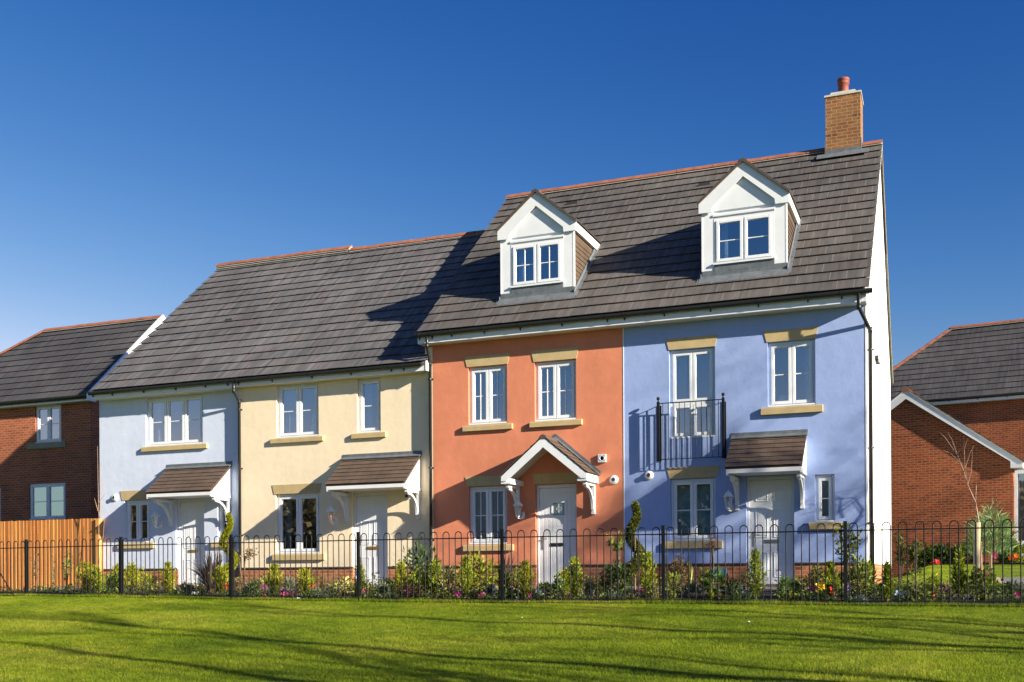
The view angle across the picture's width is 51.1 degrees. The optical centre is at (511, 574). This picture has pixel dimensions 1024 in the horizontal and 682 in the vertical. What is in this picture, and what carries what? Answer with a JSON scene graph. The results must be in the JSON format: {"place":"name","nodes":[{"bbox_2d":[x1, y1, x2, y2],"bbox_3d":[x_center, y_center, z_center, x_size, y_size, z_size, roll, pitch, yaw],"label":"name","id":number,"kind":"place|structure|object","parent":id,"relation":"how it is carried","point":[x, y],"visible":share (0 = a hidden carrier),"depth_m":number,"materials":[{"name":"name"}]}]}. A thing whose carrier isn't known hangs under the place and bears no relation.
{"place":"outdoors","nodes":[
{"label":"outdoors","id":0,"kind":"place"},
{"bbox_2d":[30,586,867,590],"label":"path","id":1,"kind":"structure","parent":0,"point":[773,588],"depth_m":19.66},
{"bbox_2d":[0,596,1023,681],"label":"lawn","id":2,"kind":"structure","parent":0,"point":[751,652],"depth_m":12.00,"materials":[{"name":"green plant"}]},
{"bbox_2d":[0,519,1023,604],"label":"iron railing","id":3,"kind":"object","parent":2,"relation":"on","point":[230,542],"visible":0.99,"depth_m":17.51,"materials":[{"name":"black metal"}]},
{"bbox_2d":[0,593,1023,607],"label":"grass","id":4,"kind":"structure","parent":2,"relation":"on","point":[671,601],"depth_m":17.18,"materials":[{"name":"green plant"}]},
{"bbox_2d":[0,590,1023,605],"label":"flower bed","id":5,"kind":"object","parent":2,"relation":"on","point":[766,593],"visible":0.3,"depth_m":17.66,"materials":[{"name":"green plant"}]},
{"bbox_2d":[61,549,73,591],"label":"young shrub","id":6,"kind":"object","parent":5,"relation":"on","point":[64,568],"visible":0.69,"depth_m":22.65,"materials":[{"name":"green plant"}]},
{"bbox_2d":[75,561,95,592],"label":"dwarf conifer","id":7,"kind":"object","parent":5,"relation":"on","point":[84,573],"visible":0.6,"depth_m":22.17,"materials":[{"name":"green plant"}]},
{"bbox_2d":[88,566,105,592],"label":"dwarf conifer","id":8,"kind":"object","parent":5,"relation":"on","point":[96,579],"visible":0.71,"depth_m":21.81,"materials":[{"name":"green plant"}]},
{"bbox_2d":[99,572,124,592],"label":"garden bush","id":9,"kind":"object","parent":5,"relation":"on","point":[113,578],"visible":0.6,"depth_m":22.27,"materials":[{"name":"green plant"}]},
{"bbox_2d":[124,562,144,590],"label":"dwarf conifer","id":10,"kind":"object","parent":5,"relation":"on","point":[130,574],"visible":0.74,"depth_m":21.84,"materials":[{"name":"green plant"}]},
{"bbox_2d":[138,570,159,590],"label":"garden bush","id":11,"kind":"object","parent":5,"relation":"on","point":[143,578],"visible":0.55,"depth_m":22.47,"materials":[{"name":"green plant"}]},
{"bbox_2d":[157,561,178,593],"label":"dwarf conifer","id":12,"kind":"object","parent":5,"relation":"on","point":[168,586],"visible":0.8,"depth_m":21.02,"materials":[{"name":"green plant"}]},
{"bbox_2d":[191,546,235,594],"bbox_3d":[-5.936,-0.075,21.116,1.068,0.973,0.937,0,0,-34],"label":"flax plant","id":13,"kind":"object","parent":5,"relation":"on","point":[207,575],"visible":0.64,"depth_m":20.97,"materials":[{"name":"purple plant"}]},
{"bbox_2d":[207,565,229,596],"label":"dwarf conifer","id":14,"kind":"object","parent":5,"relation":"on","point":[221,578],"visible":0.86,"depth_m":20.30,"materials":[{"name":"green plant"}]},
{"bbox_2d":[215,512,239,592],"bbox_3d":[-5.625,-0.404,21.114,0.535,1.679,0.504,0,0,22],"label":"spiral topiary","id":15,"kind":"object","parent":5,"relation":"on","point":[228,529],"visible":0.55,"depth_m":21.07,"materials":[{"name":"green plant"}]},
{"bbox_2d":[225,548,258,585],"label":"young shrub","id":16,"kind":"object","parent":5,"relation":"on","point":[247,555],"visible":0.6,"depth_m":21.58,"materials":[{"name":"brown plant"}]},
{"bbox_2d":[242,578,263,593],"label":"garden bush","id":17,"kind":"object","parent":5,"relation":"on","point":[256,587],"visible":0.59,"depth_m":20.68,"materials":[{"name":"green plant"}]},
{"bbox_2d":[260,563,286,595],"bbox_3d":[-4.417,0.122,20.022,0.461,0.704,0.428,0,0,5],"label":"dwarf conifer","id":18,"kind":"object","parent":5,"relation":"on","point":[277,580],"visible":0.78,"depth_m":19.97,"materials":[{"name":"green plant"}]},
{"bbox_2d":[281,575,298,590],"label":"lavender bush","id":19,"kind":"object","parent":5,"relation":"on","point":[288,583],"visible":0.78,"depth_m":20.75,"materials":[{"name":"grey plant"}]},
{"bbox_2d":[294,567,318,595],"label":"dwarf conifer","id":20,"kind":"object","parent":5,"relation":"on","point":[304,581],"visible":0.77,"depth_m":19.73,"materials":[{"name":"green plant"}]},
{"bbox_2d":[324,575,354,595],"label":"garden bush","id":21,"kind":"object","parent":5,"relation":"on","point":[340,583],"visible":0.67,"depth_m":19.86,"materials":[{"name":"yellow plant"}]},
{"bbox_2d":[352,563,369,596],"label":"dwarf conifer","id":22,"kind":"object","parent":5,"relation":"on","point":[364,580],"visible":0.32,"depth_m":19.19,"materials":[{"name":"green plant"}]},
{"bbox_2d":[392,560,408,596],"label":"dwarf conifer","id":23,"kind":"object","parent":5,"relation":"on","point":[398,576],"visible":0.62,"depth_m":19.10,"materials":[{"name":"green plant"}]},
{"bbox_2d":[396,580,428,601],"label":"garden bush","id":24,"kind":"object","parent":5,"relation":"on","point":[416,591],"visible":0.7,"depth_m":18.77,"materials":[{"name":"green plant"}]},
{"bbox_2d":[392,536,445,591],"bbox_3d":[-1.738,-0.161,20.182,1.020,1.186,0.944,0,0,-15],"label":"garden bush","id":25,"kind":"object","parent":5,"relation":"on","point":[416,558],"visible":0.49,"depth_m":20.05,"materials":[{"name":"green plant"}]},
{"bbox_2d":[408,569,430,593],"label":"garden bush","id":26,"kind":"object","parent":5,"relation":"on","point":[416,578],"visible":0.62,"depth_m":19.05,"materials":[{"name":"green plant"}]},
{"bbox_2d":[426,559,445,597],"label":"dwarf conifer","id":27,"kind":"object","parent":5,"relation":"on","point":[434,578],"visible":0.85,"depth_m":18.84,"materials":[{"name":"green plant"}]},
{"bbox_2d":[436,565,459,597],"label":"garden bush","id":28,"kind":"object","parent":5,"relation":"on","point":[452,579],"visible":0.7,"depth_m":18.84,"materials":[{"name":"green plant"}]},
{"bbox_2d":[454,554,476,597],"bbox_3d":[-0.798,0.057,18.644,0.408,0.832,0.376,0,0,-39],"label":"dwarf conifer","id":29,"kind":"object","parent":5,"relation":"on","point":[464,575],"visible":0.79,"depth_m":18.62,"materials":[{"name":"green plant"}]},
{"bbox_2d":[462,551,497,595],"bbox_3d":[-0.553,-0.004,19.084,0.772,0.897,0.690,0,0,0],"label":"garden bush","id":30,"kind":"object","parent":5,"relation":"on","point":[483,571],"visible":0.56,"depth_m":19.04,"materials":[{"name":"green plant"}]},
{"bbox_2d":[496,549,519,587],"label":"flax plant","id":31,"kind":"object","parent":5,"relation":"on","point":[507,566],"visible":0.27,"depth_m":19.04,"materials":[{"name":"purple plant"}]},
{"bbox_2d":[494,566,522,597],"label":"garden bush","id":32,"kind":"object","parent":5,"relation":"on","point":[515,576],"visible":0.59,"depth_m":18.32,"materials":[{"name":"green plant"}]},
{"bbox_2d":[1,579,1023,603],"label":"ground cover","id":33,"kind":"object","parent":5,"relation":"on","point":[869,594],"visible":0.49,"depth_m":18.18,"materials":[{"name":"green plant"}]},
{"bbox_2d":[948,548,969,596],"bbox_3d":[6.619,0.009,15.887,0.308,0.842,0.336,0,0,3],"label":"dwarf conifer","id":34,"kind":"object","parent":33,"relation":"on","point":[954,573],"visible":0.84,"depth_m":15.84,"materials":[{"name":"green plant"}]},
{"bbox_2d":[515,560,534,596],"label":"dwarf conifer","id":35,"kind":"object","parent":5,"relation":"on","point":[527,580],"visible":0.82,"depth_m":17.99,"materials":[{"name":"green plant"}]},
{"bbox_2d":[538,581,564,597],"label":"garden bush","id":36,"kind":"object","parent":5,"relation":"on","point":[544,586],"visible":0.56,"depth_m":18.16,"materials":[{"name":"green plant"}]},
{"bbox_2d":[552,572,566,597],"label":"young shrub","id":37,"kind":"object","parent":5,"relation":"on","point":[559,585],"visible":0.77,"depth_m":18.02,"materials":[{"name":"green plant"}]},
{"bbox_2d":[558,568,571,594],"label":"dwarf conifer","id":38,"kind":"object","parent":5,"relation":"on","point":[565,573],"visible":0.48,"depth_m":18.25,"materials":[{"name":"plant"}]},
{"bbox_2d":[562,556,585,598],"bbox_3d":[1.032,0.080,17.611,0.382,0.802,0.420,0,0,22],"label":"dwarf conifer","id":39,"kind":"object","parent":5,"relation":"on","point":[574,579],"visible":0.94,"depth_m":17.57,"materials":[{"name":"green plant"}]},
{"bbox_2d":[584,579,595,593],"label":"lavender bush","id":40,"kind":"object","parent":5,"relation":"on","point":[587,585],"visible":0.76,"depth_m":18.29,"materials":[{"name":"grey plant"}]},
{"bbox_2d":[606,530,623,583],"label":"young shrub","id":41,"kind":"object","parent":5,"relation":"on","point":[620,545],"visible":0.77,"depth_m":18.75,"materials":[{"name":"green plant"}]},
{"bbox_2d":[598,559,635,596],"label":"garden bush","id":42,"kind":"object","parent":5,"relation":"on","point":[614,574],"visible":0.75,"depth_m":17.96,"materials":[{"name":"green plant"}]},
{"bbox_2d":[605,590,628,598],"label":"lavender bush","id":43,"kind":"object","parent":5,"relation":"on","point":[609,594],"visible":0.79,"depth_m":17.22,"materials":[{"name":"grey plant"}]},
{"bbox_2d":[621,500,644,594],"bbox_3d":[2.046,-0.431,18.124,0.488,1.676,0.454,0,0,22],"label":"spiral topiary","id":44,"kind":"object","parent":5,"relation":"on","point":[633,523],"visible":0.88,"depth_m":18.08,"materials":[{"name":"green plant"}]},
{"bbox_2d":[639,550,658,598],"bbox_3d":[2.237,0.021,17.443,0.346,0.871,0.365,0,0,22],"label":"dwarf conifer","id":45,"kind":"object","parent":5,"relation":"on","point":[648,565],"visible":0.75,"depth_m":17.40,"materials":[{"name":"green plant"}]},
{"bbox_2d":[646,580,661,600],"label":"garden bush","id":46,"kind":"object","parent":5,"relation":"on","point":[655,588],"visible":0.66,"depth_m":17.12,"materials":[{"name":"green plant"}]},
{"bbox_2d":[665,569,682,597],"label":"garden bush","id":47,"kind":"object","parent":5,"relation":"on","point":[671,582],"visible":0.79,"depth_m":17.45,"materials":[{"name":"green plant"}]},
{"bbox_2d":[682,576,701,595],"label":"lavender bush","id":48,"kind":"object","parent":5,"relation":"on","point":[691,587],"visible":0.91,"depth_m":17.42,"materials":[{"name":"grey plant"}]},
{"bbox_2d":[706,534,716,586],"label":"young shrub","id":49,"kind":"object","parent":5,"relation":"on","point":[712,552],"visible":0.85,"depth_m":18.25,"materials":[{"name":"red plant"}]},
{"bbox_2d":[696,565,729,596],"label":"garden bush","id":50,"kind":"object","parent":5,"relation":"on","point":[706,579],"visible":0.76,"depth_m":17.41,"materials":[{"name":"green plant"}]},
{"bbox_2d":[714,573,746,598],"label":"garden bush","id":51,"kind":"object","parent":5,"relation":"on","point":[722,581],"visible":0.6,"depth_m":17.08,"materials":[{"name":"green plant"}]},
{"bbox_2d":[743,548,768,598],"bbox_3d":[3.790,0.014,16.703,0.416,0.886,0.388,0,0,-33],"label":"dwarf conifer","id":52,"kind":"object","parent":5,"relation":"on","point":[751,579],"visible":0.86,"depth_m":16.67,"materials":[{"name":"green plant"}]},
{"bbox_2d":[774,573,799,598],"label":"garden bush","id":53,"kind":"object","parent":5,"relation":"on","point":[783,584],"visible":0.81,"depth_m":16.65,"materials":[{"name":"green plant"}]},
{"bbox_2d":[802,564,823,591],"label":"garden bush","id":54,"kind":"object","parent":5,"relation":"on","point":[813,577],"visible":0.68,"depth_m":17.53,"materials":[{"name":"green plant"}]},
{"bbox_2d":[820,559,842,599],"bbox_3d":[4.872,0.106,16.382,0.361,0.686,0.364,0,0,-38],"label":"dwarf conifer","id":55,"kind":"object","parent":5,"relation":"on","point":[829,574],"visible":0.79,"depth_m":16.34,"materials":[{"name":"green plant"}]},
{"bbox_2d":[832,522,862,575],"bbox_3d":[5.332,-0.233,17.022,0.498,1.218,0.511,0,0,22],"label":"young shrub","id":56,"kind":"object","parent":5,"relation":"on","point":[852,544],"visible":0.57,"depth_m":16.97,"materials":[{"name":"green plant"}]},
{"bbox_2d":[838,555,877,594],"bbox_3d":[5.381,0.037,16.702,0.683,0.704,0.620,0,0,22],"label":"garden bush","id":57,"kind":"object","parent":5,"relation":"on","point":[861,572],"visible":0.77,"depth_m":16.66,"materials":[{"name":"green plant"}]},
{"bbox_2d":[877,560,896,600],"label":"dwarf conifer","id":58,"kind":"object","parent":5,"relation":"on","point":[886,581],"visible":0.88,"depth_m":15.76,"materials":[{"name":"green plant"}]},
{"bbox_2d":[900,562,930,600],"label":"garden bush","id":59,"kind":"object","parent":5,"relation":"on","point":[920,590],"visible":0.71,"depth_m":15.89,"materials":[{"name":"green plant"}]},
{"bbox_2d":[919,572,942,596],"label":"garden bush","id":60,"kind":"object","parent":5,"relation":"on","point":[935,582],"visible":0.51,"depth_m":16.26,"materials":[{"name":"green plant"}]},
{"bbox_2d":[964,565,1005,599],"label":"garden bush","id":61,"kind":"object","parent":5,"relation":"on","point":[980,577],"visible":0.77,"depth_m":15.70,"materials":[{"name":"green plant"}]},
{"bbox_2d":[0,0,1023,366],"label":"sky","id":62,"kind":"structure","parent":0,"point":[147,147],"materials":[{"name":"blue"}]},
{"bbox_2d":[28,576,1019,606],"bbox_3d":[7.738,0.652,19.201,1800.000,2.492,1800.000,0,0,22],"label":"ground","id":63,"kind":"structure","parent":0,"point":[896,577],"depth_m":20.26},
{"bbox_2d":[0,518,102,590],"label":"wooden fence","id":64,"kind":"object","parent":63,"relation":"on","point":[63,530],"visible":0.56,"depth_m":27.05,"materials":[{"name":"orange wood"}]},
{"bbox_2d":[0,315,165,520],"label":"brick house","id":65,"kind":"structure","parent":63,"relation":"on","point":[50,378],"depth_m":33.86,"materials":[{"name":"brick"}]},
{"bbox_2d":[29,482,65,519],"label":"window","id":66,"kind":"structure","parent":65,"relation":"in","point":[47,500],"depth_m":33.59,"materials":[{"name":"white plastic"}]},
{"bbox_2d":[36,404,60,442],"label":"window","id":67,"kind":"structure","parent":65,"relation":"in","point":[48,418],"depth_m":33.57,"materials":[{"name":"white plastic"}]},
{"bbox_2d":[87,245,352,586],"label":"terraced house","id":68,"kind":"structure","parent":63,"relation":"on","point":[164,394],"depth_m":26.17,"materials":[{"name":"paint"}]},
{"bbox_2d":[125,500,149,542],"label":"window","id":69,"kind":"structure","parent":68,"relation":"in","point":[137,511],"depth_m":26.21,"materials":[{"name":"white plastic"}]},
{"bbox_2d":[146,394,202,446],"bbox_3d":[-8.046,-3.670,25.896,1.680,1.231,0.356,0,0,22],"label":"window","id":70,"kind":"structure","parent":68,"relation":"in","point":[184,399],"depth_m":25.86,"materials":[{"name":"white plastic"}]},
{"bbox_2d":[178,498,203,583],"bbox_3d":[-7.631,-0.775,25.669,0.824,2.077,0.090,0,0,22],"label":"door","id":71,"kind":"structure","parent":68,"relation":"in","point":[190,511],"depth_m":25.66,"materials":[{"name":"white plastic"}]},
{"bbox_2d":[218,504,231,541],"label":"window","id":72,"kind":"structure","parent":68,"relation":"in","point":[221,512],"depth_m":25.29,"materials":[{"name":"white plastic"}]},
{"bbox_2d":[230,230,484,590],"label":"terraced house","id":73,"kind":"structure","parent":63,"relation":"on","point":[330,385],"depth_m":24.37,"materials":[{"name":"paint"}]},
{"bbox_2d":[277,383,318,437],"bbox_3d":[-4.806,-3.706,24.521,1.120,1.266,0.366,0,0,22],"label":"window","id":74,"kind":"structure","parent":73,"relation":"in","point":[294,420],"depth_m":24.50,"materials":[{"name":"white plastic"}]},
{"bbox_2d":[276,493,319,553],"bbox_3d":[-4.812,-1.133,24.508,1.160,1.411,0.327,0,0,22],"label":"window","id":75,"kind":"structure","parent":73,"relation":"in","point":[288,498],"depth_m":24.45,"materials":[{"name":"white plastic"}]},
{"bbox_2d":[357,378,380,432],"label":"window","id":76,"kind":"structure","parent":73,"relation":"in","point":[369,383],"depth_m":23.78,"materials":[{"name":"white plastic"}]},
{"bbox_2d":[354,492,387,584],"bbox_3d":[-3.094,-0.791,23.765,0.884,2.057,0.090,0,0,22],"label":"door","id":77,"kind":"structure","parent":73,"relation":"in","point":[370,509],"depth_m":23.74,"materials":[{"name":"white plastic"}]},
{"bbox_2d":[414,170,676,585],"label":"terraced house","id":78,"kind":"structure","parent":63,"relation":"on","point":[520,330],"depth_m":22.43,"materials":[{"name":"paint"}]},
{"bbox_2d":[469,365,506,424],"bbox_3d":[-0.485,-3.772,22.581,0.885,1.223,0.136,0,0,22],"label":"window","id":79,"kind":"structure","parent":78,"relation":"in","point":[489,419],"depth_m":22.57,"materials":[{"name":"white plastic"}]},
{"bbox_2d":[469,486,506,544],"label":"window","id":80,"kind":"structure","parent":78,"relation":"in","point":[489,490],"depth_m":22.57,"materials":[{"name":"white plastic"}]},
{"bbox_2d":[535,360,575,421],"bbox_3d":[0.954,-3.770,22.120,0.900,1.223,0.356,0,0,22],"label":"window","id":81,"kind":"structure","parent":78,"relation":"in","point":[552,413],"depth_m":22.01,"materials":[{"name":"white plastic"}]},
{"bbox_2d":[537,484,576,583],"bbox_3d":[0.938,-0.821,22.046,0.889,2.072,0.127,0,0,22],"label":"door","id":82,"kind":"structure","parent":78,"relation":"in","point":[556,503],"depth_m":22.06,"materials":[{"name":"white plastic"}]},
{"bbox_2d":[618,76,893,585],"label":"terraced house","id":83,"kind":"structure","parent":63,"relation":"on","point":[754,316],"depth_m":20.84,"materials":[{"name":"paint"}]},
{"bbox_2d":[670,347,715,438],"bbox_3d":[3.618,-3.511,21.161,0.905,1.791,0.566,0,0,22],"label":"window","id":84,"kind":"structure","parent":83,"relation":"in","point":[678,359],"depth_m":21.01,"materials":[{"name":"white plastic"}]},
{"bbox_2d":[671,478,715,540],"bbox_3d":[3.576,-1.245,21.018,0.970,1.260,0.261,0,0,22],"label":"window","id":85,"kind":"structure","parent":83,"relation":"in","point":[693,501],"depth_m":21.06,"materials":[{"name":"white plastic"}]},
{"bbox_2d":[747,475,794,583],"bbox_3d":[4.936,-0.844,20.435,0.889,2.072,0.127,0,0,22],"label":"door","id":86,"kind":"structure","parent":83,"relation":"in","point":[770,499],"depth_m":20.42,"materials":[{"name":"white plastic"}]},
{"bbox_2d":[768,340,815,407],"bbox_3d":[5.343,-3.766,20.389,0.875,1.281,0.426,0,0,22],"label":"window","id":87,"kind":"structure","parent":83,"relation":"in","point":[783,400],"depth_m":20.25,"materials":[{"name":"white plastic"}]},
{"bbox_2d":[815,475,834,521],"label":"window","id":88,"kind":"structure","parent":83,"relation":"in","point":[819,478],"depth_m":20.01,"materials":[{"name":"white plastic"}]},
{"bbox_2d":[890,386,1023,576],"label":"brick building","id":89,"kind":"structure","parent":63,"relation":"on","point":[929,486],"depth_m":33.29,"materials":[{"name":"brick"}]},
{"bbox_2d":[890,318,1023,460],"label":"brick house","id":90,"kind":"structure","parent":63,"relation":"on","point":[971,376],"depth_m":41.34,"materials":[{"name":"ceramic"}]},
{"bbox_2d":[665,552,690,590],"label":"garden bush","id":91,"kind":"object","parent":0,"point":[678,567],"visible":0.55,"depth_m":18.33,"materials":[{"name":"brown plant"}]},
{"bbox_2d":[859,563,1023,593],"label":"lawn","id":92,"kind":"structure","parent":0,"point":[1007,570],"depth_m":26.01,"materials":[{"name":"green plant"}]},
{"bbox_2d":[891,530,913,587],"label":"young shrub","id":93,"kind":"object","parent":92,"relation":"on","point":[901,550],"visible":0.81,"depth_m":17.77,"materials":[{"name":"green plant"}]},
{"bbox_2d":[911,539,926,584],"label":"young shrub","id":94,"kind":"object","parent":92,"relation":"on","point":[913,542],"visible":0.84,"depth_m":17.50,"materials":[{"name":"green plant"}]},
{"bbox_2d":[871,576,1023,594],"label":"ground cover","id":95,"kind":"object","parent":92,"relation":"on","point":[1005,589],"visible":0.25,"depth_m":16.29,"materials":[{"name":"green plant"}]},
{"bbox_2d":[943,433,978,521],"bbox_3d":[7.743,-1.139,18.530,0.632,2.690,0.426,0,0,22],"label":"bare sapling","id":96,"kind":"object","parent":92,"relation":"on","point":[967,482],"visible":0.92,"depth_m":18.49,"materials":[{"name":"brown plant"}]},
{"bbox_2d":[973,522,980,574],"bbox_3d":[7.977,-0.296,18.391,0.132,1.202,0.119,0,0,22],"label":"tree stake","id":97,"kind":"object","parent":92,"relation":"on","point":[978,543],"visible":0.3,"depth_m":18.34,"materials":[{"name":"beige wood"}]},
{"bbox_2d":[959,500,1022,568],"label":"pine shrub","id":98,"kind":"object","parent":92,"relation":"on","point":[997,545],"visible":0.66,"depth_m":24.23,"materials":[{"name":"green plant"}]},
{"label":"flower bed","id":99,"kind":"structure","parent":92,"relation":"on","visible":0},
{"bbox_2d":[908,540,933,571],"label":"garden bush","id":100,"kind":"object","parent":99,"relation":"on","point":[921,562],"visible":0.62,"depth_m":31.90,"materials":[{"name":"green plant"}]},
{"bbox_2d":[913,543,948,566],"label":"garden bush","id":101,"kind":"object","parent":99,"relation":"on","point":[934,552],"visible":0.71,"depth_m":31.77,"materials":[{"name":"green plant"}]},
{"bbox_2d":[931,542,962,564],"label":"garden bush","id":102,"kind":"object","parent":99,"relation":"on","point":[944,550],"visible":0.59,"depth_m":31.60,"materials":[{"name":"green plant"}]},
{"bbox_2d":[947,542,970,563],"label":"garden bush","id":103,"kind":"object","parent":99,"relation":"on","point":[965,550],"visible":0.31,"depth_m":31.46,"materials":[{"name":"green plant"}]},
{"bbox_2d":[996,541,1023,563],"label":"garden bush","id":104,"kind":"object","parent":99,"relation":"on","point":[1005,558],"visible":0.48,"depth_m":31.03,"materials":[{"name":"green plant"}]},
{"bbox_2d":[1005,539,1023,563],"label":"garden bush","id":105,"kind":"object","parent":99,"relation":"on","point":[1015,550],"visible":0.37,"depth_m":30.92,"materials":[{"name":"green plant"}]},
{"bbox_2d":[999,577,1023,592],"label":"driveway","id":106,"kind":"structure","parent":0,"point":[1008,579],"depth_m":21.36,"materials":[{"name":"concrete"}]},
{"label":"flower bed","id":107,"kind":"structure","parent":0,"visible":0},
{"bbox_2d":[103,569,855,585],"bbox_3d":[-1.961,0.036,22.533,17.713,0.440,1.232,0,0,22],"label":"ground cover","id":108,"kind":"object","parent":107,"relation":"on","point":[482,580],"visible":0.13,"depth_m":22.48,"materials":[{"name":"green plant"}]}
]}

